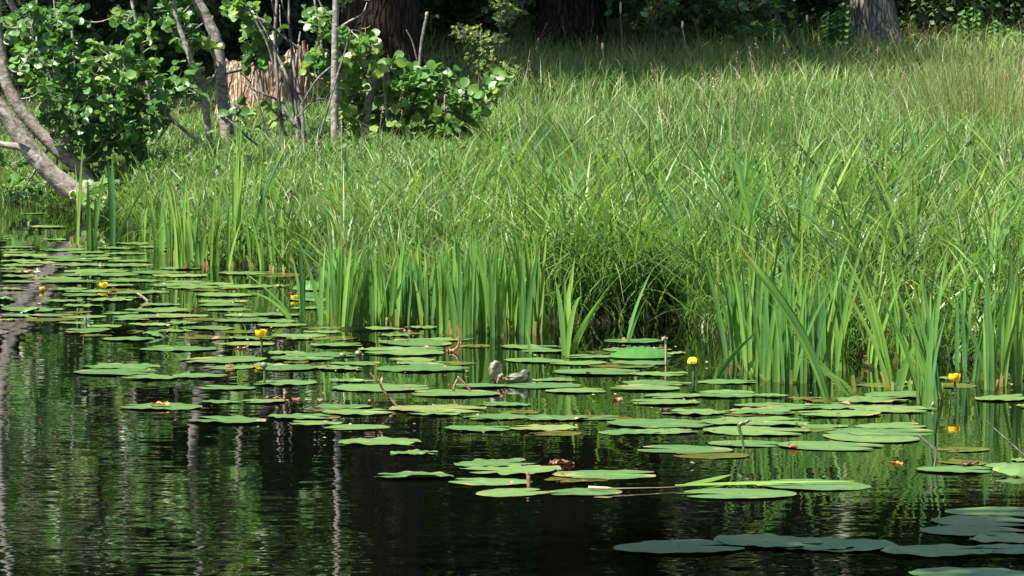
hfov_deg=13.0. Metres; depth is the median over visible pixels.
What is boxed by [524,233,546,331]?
iris plant
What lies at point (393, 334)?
lily pad
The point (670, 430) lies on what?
lily pad
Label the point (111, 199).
iris plant
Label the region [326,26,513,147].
cut alder shrub
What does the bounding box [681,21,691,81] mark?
grass stalk
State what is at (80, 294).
lily pad
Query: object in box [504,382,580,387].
lily pad
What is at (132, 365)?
lily pad
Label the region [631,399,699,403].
lily pad
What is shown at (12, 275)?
lily pad
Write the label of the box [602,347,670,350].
lily pad
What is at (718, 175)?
iris plant
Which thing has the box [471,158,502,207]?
iris plant
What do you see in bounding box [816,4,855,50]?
nettle plant
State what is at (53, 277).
lily pad
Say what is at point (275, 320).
lily pad
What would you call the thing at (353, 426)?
lily pad
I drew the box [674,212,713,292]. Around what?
iris plant
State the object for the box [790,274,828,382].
iris plant
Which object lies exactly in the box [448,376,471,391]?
withered stalk
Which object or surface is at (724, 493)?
lily pad
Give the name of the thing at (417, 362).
lily pad
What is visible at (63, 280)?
lily pad
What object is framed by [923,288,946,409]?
iris plant
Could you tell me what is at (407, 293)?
iris plant
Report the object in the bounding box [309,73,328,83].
broken branch
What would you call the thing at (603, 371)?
lily pad
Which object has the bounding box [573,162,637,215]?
rush grass
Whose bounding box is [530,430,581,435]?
lily pad
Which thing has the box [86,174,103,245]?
iris plant
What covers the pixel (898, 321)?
iris plant
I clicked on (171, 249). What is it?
iris plant
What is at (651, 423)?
lily pad
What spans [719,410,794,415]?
lily pad
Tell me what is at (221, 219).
iris plant
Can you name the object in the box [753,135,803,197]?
iris plant
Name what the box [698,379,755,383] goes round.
lily pad
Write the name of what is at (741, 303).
iris plant
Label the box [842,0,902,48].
woodland tree
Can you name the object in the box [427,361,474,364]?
lily pad
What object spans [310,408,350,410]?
lily pad
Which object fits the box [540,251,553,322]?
iris plant
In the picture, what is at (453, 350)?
withered leaf
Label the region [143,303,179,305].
lily pad
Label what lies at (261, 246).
iris plant
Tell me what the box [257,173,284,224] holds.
iris plant
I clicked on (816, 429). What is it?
lily pad
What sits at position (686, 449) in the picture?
lily pad
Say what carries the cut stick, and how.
on the ground at (600, 315)
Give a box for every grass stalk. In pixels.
[619,2,622,81]
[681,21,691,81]
[806,15,809,51]
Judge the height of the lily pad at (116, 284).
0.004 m
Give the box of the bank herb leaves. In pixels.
[0,92,1022,339]
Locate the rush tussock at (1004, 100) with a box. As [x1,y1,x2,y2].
[848,29,1023,138]
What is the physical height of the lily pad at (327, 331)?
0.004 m
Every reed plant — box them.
[71,148,83,247]
[161,154,188,269]
[233,118,241,263]
[622,275,649,342]
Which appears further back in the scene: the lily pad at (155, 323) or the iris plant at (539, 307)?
the lily pad at (155, 323)
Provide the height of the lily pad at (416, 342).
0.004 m
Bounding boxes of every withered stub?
[283,389,286,401]
[526,472,530,485]
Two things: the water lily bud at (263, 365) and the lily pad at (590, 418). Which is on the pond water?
the lily pad at (590, 418)
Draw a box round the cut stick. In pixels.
[406,12,428,66]
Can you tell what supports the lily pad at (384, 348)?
on the pond water
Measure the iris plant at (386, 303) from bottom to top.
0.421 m
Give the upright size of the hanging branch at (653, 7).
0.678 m
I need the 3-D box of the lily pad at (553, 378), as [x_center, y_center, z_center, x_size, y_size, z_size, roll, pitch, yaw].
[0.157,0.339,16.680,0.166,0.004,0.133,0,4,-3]
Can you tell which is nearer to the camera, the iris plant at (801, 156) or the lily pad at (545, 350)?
the lily pad at (545, 350)
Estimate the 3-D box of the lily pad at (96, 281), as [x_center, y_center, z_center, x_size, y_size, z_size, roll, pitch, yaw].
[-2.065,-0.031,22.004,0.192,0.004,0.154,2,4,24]
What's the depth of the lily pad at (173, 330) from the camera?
18.99 m
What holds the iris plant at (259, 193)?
on the pond water
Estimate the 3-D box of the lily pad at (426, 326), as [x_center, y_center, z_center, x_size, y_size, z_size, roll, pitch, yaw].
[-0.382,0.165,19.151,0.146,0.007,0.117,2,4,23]
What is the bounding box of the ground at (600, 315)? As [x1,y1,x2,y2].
[0,1,1023,361]
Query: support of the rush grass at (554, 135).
on the ground at (600, 315)
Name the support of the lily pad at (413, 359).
on the pond water
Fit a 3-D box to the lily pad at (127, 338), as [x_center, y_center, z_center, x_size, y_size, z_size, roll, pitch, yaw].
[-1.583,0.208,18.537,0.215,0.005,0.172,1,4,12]
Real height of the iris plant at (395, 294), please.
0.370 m
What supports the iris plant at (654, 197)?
on the ground at (600, 315)
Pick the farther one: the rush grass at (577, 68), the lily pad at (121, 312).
the rush grass at (577, 68)
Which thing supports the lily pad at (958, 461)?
on the pond water
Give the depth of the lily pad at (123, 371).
17.01 m
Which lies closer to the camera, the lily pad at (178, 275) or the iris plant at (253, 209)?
the lily pad at (178, 275)
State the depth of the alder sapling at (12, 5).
29.82 m
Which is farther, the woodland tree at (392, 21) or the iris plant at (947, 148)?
the woodland tree at (392, 21)
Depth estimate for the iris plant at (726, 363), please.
16.82 m
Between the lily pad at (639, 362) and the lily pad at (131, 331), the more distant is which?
the lily pad at (131, 331)
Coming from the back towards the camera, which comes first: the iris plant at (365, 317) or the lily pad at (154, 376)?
the iris plant at (365, 317)
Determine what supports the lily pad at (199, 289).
on the pond water
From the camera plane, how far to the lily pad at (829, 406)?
15.63 m
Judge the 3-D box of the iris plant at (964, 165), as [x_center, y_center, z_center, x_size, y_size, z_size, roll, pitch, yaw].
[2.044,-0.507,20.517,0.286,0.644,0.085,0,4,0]
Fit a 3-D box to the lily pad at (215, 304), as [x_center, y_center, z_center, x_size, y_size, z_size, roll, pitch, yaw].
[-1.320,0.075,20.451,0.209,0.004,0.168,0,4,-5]
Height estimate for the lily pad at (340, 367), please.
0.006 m
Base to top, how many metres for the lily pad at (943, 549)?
0.007 m
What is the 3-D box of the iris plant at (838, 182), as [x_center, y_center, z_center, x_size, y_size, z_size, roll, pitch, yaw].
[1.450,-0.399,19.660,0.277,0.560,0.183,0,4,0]
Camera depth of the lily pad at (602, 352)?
17.89 m
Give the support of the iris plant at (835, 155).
on the ground at (600, 315)
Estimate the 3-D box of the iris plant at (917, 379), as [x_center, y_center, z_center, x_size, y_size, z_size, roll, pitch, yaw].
[1.386,0.189,15.749,0.141,0.515,0.317,4,6,44]
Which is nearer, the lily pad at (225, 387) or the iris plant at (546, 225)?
the lily pad at (225, 387)
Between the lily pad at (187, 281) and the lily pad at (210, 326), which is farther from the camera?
the lily pad at (187, 281)
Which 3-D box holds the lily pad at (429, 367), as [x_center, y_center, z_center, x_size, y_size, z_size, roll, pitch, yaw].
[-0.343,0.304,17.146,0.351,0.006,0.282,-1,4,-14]
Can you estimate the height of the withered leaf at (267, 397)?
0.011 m
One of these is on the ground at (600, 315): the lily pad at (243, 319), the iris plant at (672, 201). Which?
the iris plant at (672, 201)
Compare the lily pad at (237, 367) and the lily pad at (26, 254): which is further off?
the lily pad at (26, 254)
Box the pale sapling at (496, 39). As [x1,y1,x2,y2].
[449,0,521,80]
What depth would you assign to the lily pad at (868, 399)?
15.88 m
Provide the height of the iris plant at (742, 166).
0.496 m
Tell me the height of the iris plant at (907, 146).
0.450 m
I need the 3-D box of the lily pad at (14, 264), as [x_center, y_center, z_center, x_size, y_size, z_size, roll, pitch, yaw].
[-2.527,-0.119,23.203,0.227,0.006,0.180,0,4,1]
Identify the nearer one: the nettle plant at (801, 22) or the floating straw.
the floating straw
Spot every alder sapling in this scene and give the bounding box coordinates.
[3,0,70,137]
[36,0,132,112]
[99,52,216,173]
[108,0,159,99]
[218,0,292,127]
[298,0,331,81]
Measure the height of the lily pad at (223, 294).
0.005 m
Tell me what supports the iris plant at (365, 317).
on the pond water
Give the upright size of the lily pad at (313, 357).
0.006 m
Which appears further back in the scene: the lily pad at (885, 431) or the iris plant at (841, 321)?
the iris plant at (841, 321)
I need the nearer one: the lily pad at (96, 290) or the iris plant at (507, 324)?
the iris plant at (507, 324)
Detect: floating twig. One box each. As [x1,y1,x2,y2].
[919,436,937,465]
[987,421,1023,456]
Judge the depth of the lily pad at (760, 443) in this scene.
14.41 m
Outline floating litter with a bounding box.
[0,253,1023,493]
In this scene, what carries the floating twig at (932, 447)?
on the pond water
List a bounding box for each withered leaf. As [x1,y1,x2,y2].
[20,270,40,272]
[150,401,168,404]
[261,395,280,398]
[364,373,397,406]
[445,337,459,351]
[549,459,573,464]
[961,461,980,464]
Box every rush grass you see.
[489,106,602,175]
[549,45,597,84]
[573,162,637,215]
[699,88,786,150]
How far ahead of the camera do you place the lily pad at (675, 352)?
17.87 m
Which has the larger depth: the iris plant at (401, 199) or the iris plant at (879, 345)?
the iris plant at (401, 199)
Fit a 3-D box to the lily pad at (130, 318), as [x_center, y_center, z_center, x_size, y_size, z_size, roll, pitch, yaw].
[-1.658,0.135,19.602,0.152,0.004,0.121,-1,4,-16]
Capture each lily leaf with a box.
[293,280,325,289]
[608,346,671,357]
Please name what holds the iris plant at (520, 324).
on the pond water
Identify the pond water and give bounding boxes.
[0,200,1023,575]
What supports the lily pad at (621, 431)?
on the pond water
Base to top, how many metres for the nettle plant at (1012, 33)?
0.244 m
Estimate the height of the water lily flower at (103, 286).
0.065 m
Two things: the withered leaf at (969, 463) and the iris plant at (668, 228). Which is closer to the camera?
the withered leaf at (969, 463)
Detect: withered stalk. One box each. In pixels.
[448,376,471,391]
[737,419,751,449]
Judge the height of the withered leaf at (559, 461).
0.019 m
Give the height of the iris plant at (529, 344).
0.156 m
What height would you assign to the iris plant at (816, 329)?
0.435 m
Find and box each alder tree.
[0,0,153,217]
[144,0,220,141]
[155,0,233,141]
[318,0,369,151]
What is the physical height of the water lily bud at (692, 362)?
0.110 m
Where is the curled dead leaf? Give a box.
[488,360,529,383]
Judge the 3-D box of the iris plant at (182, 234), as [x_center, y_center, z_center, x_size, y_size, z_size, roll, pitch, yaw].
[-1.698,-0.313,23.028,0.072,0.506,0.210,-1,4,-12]
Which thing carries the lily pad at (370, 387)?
on the pond water
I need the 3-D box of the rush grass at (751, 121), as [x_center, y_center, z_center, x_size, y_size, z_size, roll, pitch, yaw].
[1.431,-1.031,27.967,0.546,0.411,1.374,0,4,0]
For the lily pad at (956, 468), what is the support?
on the pond water
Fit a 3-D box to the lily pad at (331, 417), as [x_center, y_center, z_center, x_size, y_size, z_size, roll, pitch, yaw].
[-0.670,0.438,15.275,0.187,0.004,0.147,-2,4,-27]
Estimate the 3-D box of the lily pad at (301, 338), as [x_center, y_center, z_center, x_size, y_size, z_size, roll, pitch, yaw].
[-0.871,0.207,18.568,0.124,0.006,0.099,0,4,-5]
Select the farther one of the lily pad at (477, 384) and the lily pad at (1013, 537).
the lily pad at (477, 384)
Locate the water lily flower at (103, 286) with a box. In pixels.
[99,282,107,289]
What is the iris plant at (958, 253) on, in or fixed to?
on the ground at (600, 315)
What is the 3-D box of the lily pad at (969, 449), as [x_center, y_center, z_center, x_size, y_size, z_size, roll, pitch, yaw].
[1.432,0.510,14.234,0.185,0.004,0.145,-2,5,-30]
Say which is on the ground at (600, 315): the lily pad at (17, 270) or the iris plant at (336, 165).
the iris plant at (336, 165)
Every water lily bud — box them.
[260,362,267,382]
[276,284,280,297]
[339,352,345,358]
[355,350,361,360]
[687,357,698,377]
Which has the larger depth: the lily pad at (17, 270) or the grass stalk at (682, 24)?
the grass stalk at (682, 24)
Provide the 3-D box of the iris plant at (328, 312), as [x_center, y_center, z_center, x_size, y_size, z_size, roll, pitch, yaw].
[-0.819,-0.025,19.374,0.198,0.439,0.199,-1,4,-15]
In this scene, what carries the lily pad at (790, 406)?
on the pond water
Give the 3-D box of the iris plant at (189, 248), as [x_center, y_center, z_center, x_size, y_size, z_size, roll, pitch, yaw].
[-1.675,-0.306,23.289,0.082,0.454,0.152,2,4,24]
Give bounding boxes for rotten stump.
[212,41,310,123]
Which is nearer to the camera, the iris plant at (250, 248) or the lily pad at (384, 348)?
the lily pad at (384, 348)
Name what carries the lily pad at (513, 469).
on the pond water
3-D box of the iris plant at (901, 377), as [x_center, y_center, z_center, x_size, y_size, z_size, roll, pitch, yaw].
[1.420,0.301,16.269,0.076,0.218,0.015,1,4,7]
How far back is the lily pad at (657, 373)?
16.94 m
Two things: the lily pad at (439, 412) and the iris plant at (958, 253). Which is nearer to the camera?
the lily pad at (439, 412)
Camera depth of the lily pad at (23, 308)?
20.15 m
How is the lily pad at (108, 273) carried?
on the pond water
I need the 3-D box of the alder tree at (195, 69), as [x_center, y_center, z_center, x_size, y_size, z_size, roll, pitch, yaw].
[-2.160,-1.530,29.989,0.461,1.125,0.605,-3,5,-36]
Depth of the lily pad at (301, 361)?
17.46 m
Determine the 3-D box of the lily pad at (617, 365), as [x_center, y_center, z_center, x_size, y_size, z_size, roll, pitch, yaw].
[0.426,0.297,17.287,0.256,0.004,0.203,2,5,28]
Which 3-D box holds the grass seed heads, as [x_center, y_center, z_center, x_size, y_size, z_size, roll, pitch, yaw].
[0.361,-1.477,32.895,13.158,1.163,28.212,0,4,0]
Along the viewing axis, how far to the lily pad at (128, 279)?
22.10 m
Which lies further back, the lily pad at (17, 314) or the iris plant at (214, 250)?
the iris plant at (214, 250)
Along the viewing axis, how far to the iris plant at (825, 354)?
16.89 m
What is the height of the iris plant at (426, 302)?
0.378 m
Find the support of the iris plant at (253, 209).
on the pond water
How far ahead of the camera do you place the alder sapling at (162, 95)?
27.99 m
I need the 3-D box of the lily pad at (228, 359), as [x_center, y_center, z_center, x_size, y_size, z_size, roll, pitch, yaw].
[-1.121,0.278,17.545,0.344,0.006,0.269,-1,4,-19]
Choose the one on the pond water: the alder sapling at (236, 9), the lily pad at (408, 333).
the lily pad at (408, 333)
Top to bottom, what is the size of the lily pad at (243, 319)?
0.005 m
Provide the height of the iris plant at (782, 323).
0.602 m
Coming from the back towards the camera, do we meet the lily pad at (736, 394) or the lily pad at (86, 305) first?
the lily pad at (86, 305)
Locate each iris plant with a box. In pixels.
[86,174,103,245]
[108,159,115,243]
[115,175,153,241]
[133,193,147,239]
[142,170,149,210]
[148,185,159,245]
[149,183,168,249]
[162,188,174,261]
[162,202,169,255]
[170,180,188,269]
[181,184,201,211]
[185,185,194,264]
[187,211,216,265]
[202,172,222,221]
[203,192,220,265]
[210,204,231,232]
[218,144,253,260]
[221,180,254,232]
[226,204,239,267]
[240,272,290,318]
[244,201,261,267]
[250,207,269,268]
[253,139,290,228]
[256,169,274,202]
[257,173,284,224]
[257,197,293,269]
[281,201,302,271]
[293,239,305,321]
[295,233,338,324]
[318,145,351,182]
[321,150,347,205]
[327,234,351,326]
[330,232,364,327]
[331,242,370,325]
[352,249,368,323]
[361,255,374,324]
[363,239,397,325]
[367,170,415,231]
[376,235,430,323]
[380,235,405,322]
[388,250,406,325]
[391,173,414,212]
[396,250,420,323]
[412,246,444,325]
[416,144,437,184]
[416,235,438,322]
[434,243,450,334]
[438,232,458,276]
[442,246,457,337]
[450,244,469,340]
[462,237,476,334]
[466,226,494,331]
[469,125,490,156]
[469,221,481,330]
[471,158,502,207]
[472,235,519,336]
[484,236,501,331]
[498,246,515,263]
[499,232,532,333]
[506,229,540,335]
[506,249,523,335]
[510,119,553,178]
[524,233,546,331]
[526,324,531,353]
[533,175,561,221]
[537,154,559,195]
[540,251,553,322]
[541,208,581,253]
[542,146,584,183]
[548,169,613,240]
[555,257,579,356]
[566,221,624,277]
[570,286,609,354]
[579,183,616,242]
[628,157,651,215]
[634,164,688,245]
[638,139,674,188]
[639,135,660,171]
[643,205,699,244]
[646,150,690,237]
[664,137,768,258]
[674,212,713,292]
[679,135,745,226]
[682,149,753,268]
[701,230,779,364]
[710,150,745,199]
[717,137,768,207]
[717,333,754,376]
[719,88,742,191]
[719,200,784,284]
[720,255,747,360]
[722,115,764,262]
[725,137,780,243]
[726,220,782,370]
[735,241,829,403]
[736,149,817,198]
[739,96,781,186]
[741,196,797,266]
[741,225,802,363]
[741,295,761,376]
[742,236,785,347]
[745,222,814,380]
[750,120,775,153]
[750,134,793,229]
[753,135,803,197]
[756,150,788,233]
[761,290,797,382]
[774,241,841,383]
[786,136,835,178]
[787,124,825,202]
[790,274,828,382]
[791,154,855,197]
[791,351,855,395]
[792,264,831,311]
[794,126,860,195]
[797,114,839,253]
[801,246,847,375]
[802,275,828,378]
[817,155,877,270]
[822,136,871,233]
[822,249,893,390]
[827,238,868,370]
[839,144,906,259]
[864,270,902,367]
[865,272,939,404]
[871,107,930,211]
[876,96,951,155]
[877,252,937,405]
[886,259,906,362]
[891,130,935,220]
[895,342,914,390]
[896,112,971,187]
[896,299,942,399]
[898,293,923,390]
[915,134,938,203]
[916,130,947,184]
[917,175,958,259]
[920,246,947,337]
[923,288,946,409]
[928,123,963,187]
[930,175,1023,254]
[931,109,980,203]
[932,192,1009,278]
[948,212,983,270]
[950,169,1017,228]
[954,112,1011,177]
[954,138,1003,231]
[955,268,979,370]
[957,261,1015,390]
[972,263,1019,381]
[984,190,1023,253]
[985,252,1023,386]
[996,265,1023,374]
[1008,243,1023,384]
[1014,236,1023,292]
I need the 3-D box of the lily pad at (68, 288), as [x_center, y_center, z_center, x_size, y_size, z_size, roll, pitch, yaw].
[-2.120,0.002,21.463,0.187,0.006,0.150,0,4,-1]
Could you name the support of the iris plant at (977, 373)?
on the pond water
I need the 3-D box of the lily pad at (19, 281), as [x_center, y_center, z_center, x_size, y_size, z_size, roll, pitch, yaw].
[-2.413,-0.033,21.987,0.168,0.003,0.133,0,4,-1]
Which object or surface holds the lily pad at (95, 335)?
on the pond water
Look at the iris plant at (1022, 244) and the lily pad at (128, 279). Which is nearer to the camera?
the iris plant at (1022, 244)
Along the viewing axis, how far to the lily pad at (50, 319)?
19.59 m
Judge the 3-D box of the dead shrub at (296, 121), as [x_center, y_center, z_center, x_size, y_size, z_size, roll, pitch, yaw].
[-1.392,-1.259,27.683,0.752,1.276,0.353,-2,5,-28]
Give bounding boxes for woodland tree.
[322,0,424,87]
[528,0,611,50]
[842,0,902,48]
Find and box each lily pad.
[0,267,25,268]
[0,269,36,271]
[0,296,14,300]
[1,259,40,261]
[1,274,36,276]
[2,314,31,315]
[3,246,31,247]
[3,253,47,255]
[3,263,41,265]
[3,307,62,311]
[4,251,30,252]
[7,280,34,281]
[16,261,54,263]
[20,307,40,312]
[26,318,75,320]
[32,225,65,226]
[32,256,83,258]
[32,313,74,316]
[33,276,84,278]
[39,279,95,281]
[40,248,83,250]
[43,258,94,260]
[46,299,81,301]
[49,287,86,289]
[52,262,103,265]
[54,273,91,275]
[58,322,84,323]
[64,269,124,272]
[64,293,106,295]
[64,315,105,317]
[64,325,134,332]
[65,289,110,291]
[65,304,100,306]
[66,311,91,313]
[68,251,102,252]
[74,272,140,275]
[74,368,156,374]
[75,254,111,256]
[80,334,111,335]
[82,280,106,282]
[85,257,117,259]
[86,363,159,368]
[87,297,131,300]
[87,324,121,326]
[89,330,143,332]
[97,246,129,248]
[97,263,152,265]
[97,284,132,285]
[102,278,159,281]
[104,336,154,339]
[105,289,140,290]
[105,312,138,313]
[107,252,145,253]
[110,259,146,261]
[113,296,140,297]
[113,314,155,317]
[115,318,146,319]
[116,290,168,293]
[118,242,147,244]
[119,402,202,409]
[122,374,176,378]
[125,307,190,311]
[130,322,167,325]
[132,270,184,273]
[141,345,217,350]
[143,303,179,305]
[143,331,164,336]
[151,283,202,285]
[153,273,205,276]
[155,313,208,316]
[156,328,191,331]
[161,267,201,268]
[166,280,202,282]
[167,285,220,288]
[167,321,201,323]
[173,373,225,376]
[178,335,230,338]
[180,325,233,329]
[180,356,266,362]
[183,317,221,320]
[188,415,265,422]
[191,288,221,290]
[195,292,255,295]
[198,282,233,284]
[199,299,245,302]
[199,303,237,305]
[199,385,255,388]
[203,399,240,402]
[205,365,256,369]
[207,308,249,310]
[214,317,265,321]
[216,287,246,288]
[218,271,271,274]
[218,341,273,344]
[220,284,271,287]
[221,330,267,332]
[225,313,267,316]
[229,336,269,338]
[241,399,287,402]
[250,362,286,365]
[251,284,289,286]
[251,312,298,315]
[256,319,296,322]
[256,379,317,384]
[257,274,303,276]
[257,323,306,326]
[260,364,326,369]
[268,273,298,274]
[269,350,305,353]
[269,413,329,418]
[271,355,333,359]
[273,333,325,336]
[284,360,308,362]
[285,352,354,356]
[287,337,315,338]
[290,420,342,424]
[292,298,325,300]
[292,306,323,308]
[293,415,340,418]
[304,330,338,332]
[305,326,341,329]
[310,342,361,345]
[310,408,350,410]
[312,336,358,340]
[315,403,369,407]
[317,365,360,369]
[323,408,392,414]
[324,424,389,429]
[330,378,369,381]
[331,361,379,364]
[333,383,428,390]
[338,436,421,444]
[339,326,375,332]
[358,346,410,350]
[365,326,404,329]
[367,349,443,354]
[375,471,453,477]
[376,364,468,371]
[377,333,408,335]
[379,339,450,345]
[388,332,421,334]
[388,404,486,411]
[390,357,433,360]
[390,449,437,454]
[394,338,432,340]
[397,360,450,364]
[399,346,442,349]
[409,325,436,328]
[410,409,461,414]
[412,389,499,395]
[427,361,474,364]
[430,337,472,340]
[444,425,511,430]
[449,478,531,484]
[454,458,539,466]
[456,383,505,386]
[459,344,488,346]
[460,464,560,474]
[463,413,526,418]
[476,488,554,496]
[479,401,530,405]
[499,410,537,413]
[503,344,560,348]
[504,357,563,361]
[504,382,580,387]
[511,424,577,430]
[522,349,560,351]
[524,414,587,419]
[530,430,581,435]
[532,377,573,380]
[544,474,609,481]
[545,388,604,391]
[545,488,621,494]
[550,360,606,364]
[552,470,655,478]
[554,368,638,373]
[563,354,608,357]
[577,351,615,353]
[578,415,619,419]
[583,415,631,419]
[588,363,654,367]
[599,428,655,434]
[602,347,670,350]
[605,338,662,342]
[607,418,712,427]
[611,360,665,364]
[611,384,679,389]
[614,539,744,552]
[623,380,691,384]
[630,371,686,375]
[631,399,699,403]
[634,428,696,433]
[638,445,732,452]
[644,393,701,397]
[666,408,727,414]
[667,351,685,353]
[673,452,748,458]
[683,488,796,498]
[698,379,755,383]
[699,392,756,396]
[700,389,754,393]
[701,416,809,424]
[703,426,810,434]
[708,440,779,446]
[713,533,821,546]
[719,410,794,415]
[726,407,790,413]
[734,402,786,406]
[750,402,809,409]
[752,411,784,413]
[755,479,870,489]
[757,393,788,395]
[766,537,896,551]
[778,441,882,449]
[783,542,854,550]
[787,396,821,399]
[793,427,836,431]
[798,410,880,416]
[800,424,847,427]
[803,397,854,402]
[804,403,866,408]
[823,432,919,441]
[824,427,932,435]
[835,396,908,401]
[847,405,936,411]
[856,383,912,387]
[856,422,924,428]
[864,390,915,396]
[881,544,994,556]
[909,567,1023,575]
[917,465,990,472]
[920,525,1023,535]
[931,515,1023,525]
[936,447,990,451]
[938,459,987,464]
[943,383,975,387]
[945,507,1023,515]
[969,532,1023,542]
[974,394,1023,400]
[974,544,1023,553]
[985,462,1023,466]
[993,465,1023,476]
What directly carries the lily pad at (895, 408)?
on the pond water
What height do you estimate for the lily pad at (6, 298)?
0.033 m
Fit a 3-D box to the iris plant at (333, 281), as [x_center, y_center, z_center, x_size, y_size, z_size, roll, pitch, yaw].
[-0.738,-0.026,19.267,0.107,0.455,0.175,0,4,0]
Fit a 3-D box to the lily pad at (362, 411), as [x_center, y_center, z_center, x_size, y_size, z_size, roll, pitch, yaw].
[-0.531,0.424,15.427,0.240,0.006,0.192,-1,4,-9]
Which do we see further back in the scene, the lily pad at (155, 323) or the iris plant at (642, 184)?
the iris plant at (642, 184)
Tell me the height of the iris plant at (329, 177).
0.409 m
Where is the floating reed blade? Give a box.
[675,474,842,485]
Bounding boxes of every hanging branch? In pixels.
[481,0,535,27]
[640,0,680,23]
[719,0,768,14]
[753,0,794,22]
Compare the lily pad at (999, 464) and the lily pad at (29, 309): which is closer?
the lily pad at (999, 464)
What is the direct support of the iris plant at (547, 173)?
on the ground at (600, 315)
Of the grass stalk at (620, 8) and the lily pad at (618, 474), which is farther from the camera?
the grass stalk at (620, 8)
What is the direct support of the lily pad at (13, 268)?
on the pond water
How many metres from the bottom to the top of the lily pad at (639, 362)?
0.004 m
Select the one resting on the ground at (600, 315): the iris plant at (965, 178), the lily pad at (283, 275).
the iris plant at (965, 178)
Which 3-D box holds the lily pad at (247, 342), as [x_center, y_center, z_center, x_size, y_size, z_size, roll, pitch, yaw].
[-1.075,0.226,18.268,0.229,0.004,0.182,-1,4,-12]
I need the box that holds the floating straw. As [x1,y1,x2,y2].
[588,485,699,489]
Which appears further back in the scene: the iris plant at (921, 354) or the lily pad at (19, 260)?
the lily pad at (19, 260)
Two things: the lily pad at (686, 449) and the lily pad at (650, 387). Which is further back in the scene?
the lily pad at (650, 387)
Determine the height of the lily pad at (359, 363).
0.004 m
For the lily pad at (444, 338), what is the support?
on the pond water
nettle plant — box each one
[737,19,787,49]
[780,15,810,43]
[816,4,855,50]
[899,34,961,49]
[957,3,1002,47]
[1000,28,1023,51]
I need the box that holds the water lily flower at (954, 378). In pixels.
[948,373,960,402]
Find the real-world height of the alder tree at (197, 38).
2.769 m
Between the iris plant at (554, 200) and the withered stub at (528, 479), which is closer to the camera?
the withered stub at (528, 479)
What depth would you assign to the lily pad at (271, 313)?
19.84 m
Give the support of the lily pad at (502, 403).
on the pond water
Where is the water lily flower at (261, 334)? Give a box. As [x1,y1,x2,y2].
[255,329,266,349]
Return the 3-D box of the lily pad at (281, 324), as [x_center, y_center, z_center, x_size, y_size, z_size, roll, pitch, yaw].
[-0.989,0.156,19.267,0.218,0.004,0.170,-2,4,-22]
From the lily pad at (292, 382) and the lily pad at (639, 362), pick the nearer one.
the lily pad at (292, 382)
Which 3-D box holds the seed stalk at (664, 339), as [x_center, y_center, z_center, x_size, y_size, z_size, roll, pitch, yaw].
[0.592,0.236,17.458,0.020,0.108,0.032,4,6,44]
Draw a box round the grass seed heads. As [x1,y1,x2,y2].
[11,6,1023,258]
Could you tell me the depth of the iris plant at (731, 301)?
17.54 m
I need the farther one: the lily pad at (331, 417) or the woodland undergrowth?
the woodland undergrowth
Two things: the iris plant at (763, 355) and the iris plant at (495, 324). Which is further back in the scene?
the iris plant at (495, 324)
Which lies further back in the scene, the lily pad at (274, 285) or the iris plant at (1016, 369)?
the lily pad at (274, 285)
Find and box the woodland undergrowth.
[1,0,1023,86]
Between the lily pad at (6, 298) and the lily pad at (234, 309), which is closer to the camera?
the lily pad at (234, 309)
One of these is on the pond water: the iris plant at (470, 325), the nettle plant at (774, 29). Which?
the iris plant at (470, 325)
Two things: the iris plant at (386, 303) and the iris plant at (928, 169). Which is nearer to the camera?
the iris plant at (386, 303)
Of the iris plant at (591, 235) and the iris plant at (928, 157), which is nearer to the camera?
the iris plant at (591, 235)
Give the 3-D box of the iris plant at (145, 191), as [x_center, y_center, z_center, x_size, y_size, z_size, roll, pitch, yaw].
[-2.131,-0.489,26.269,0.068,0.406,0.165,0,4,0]
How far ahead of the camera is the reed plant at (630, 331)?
18.37 m
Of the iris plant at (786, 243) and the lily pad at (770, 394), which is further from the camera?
the iris plant at (786, 243)
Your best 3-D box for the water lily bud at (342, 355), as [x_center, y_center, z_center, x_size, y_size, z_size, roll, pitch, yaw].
[-0.663,0.279,17.609,0.029,0.058,0.029,0,4,0]
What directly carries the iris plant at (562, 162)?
on the ground at (600, 315)
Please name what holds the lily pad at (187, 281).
on the pond water
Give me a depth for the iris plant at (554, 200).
21.10 m
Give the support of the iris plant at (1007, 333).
on the pond water
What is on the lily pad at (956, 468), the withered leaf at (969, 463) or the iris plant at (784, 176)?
the withered leaf at (969, 463)
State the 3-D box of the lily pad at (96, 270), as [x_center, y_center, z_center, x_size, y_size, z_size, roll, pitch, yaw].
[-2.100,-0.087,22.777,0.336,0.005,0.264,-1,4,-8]
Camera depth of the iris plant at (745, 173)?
19.36 m
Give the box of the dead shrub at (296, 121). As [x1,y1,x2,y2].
[225,0,350,153]
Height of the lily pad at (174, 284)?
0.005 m
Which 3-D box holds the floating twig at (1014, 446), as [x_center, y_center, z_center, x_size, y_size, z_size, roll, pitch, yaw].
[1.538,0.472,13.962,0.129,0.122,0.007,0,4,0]
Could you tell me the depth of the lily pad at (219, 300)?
20.63 m
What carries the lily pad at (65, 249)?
on the pond water
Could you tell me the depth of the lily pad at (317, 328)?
19.10 m
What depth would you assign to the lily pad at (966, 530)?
12.15 m
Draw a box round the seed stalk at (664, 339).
[661,335,667,361]
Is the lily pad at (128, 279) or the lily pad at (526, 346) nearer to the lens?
the lily pad at (526, 346)
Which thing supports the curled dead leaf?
on the pond water

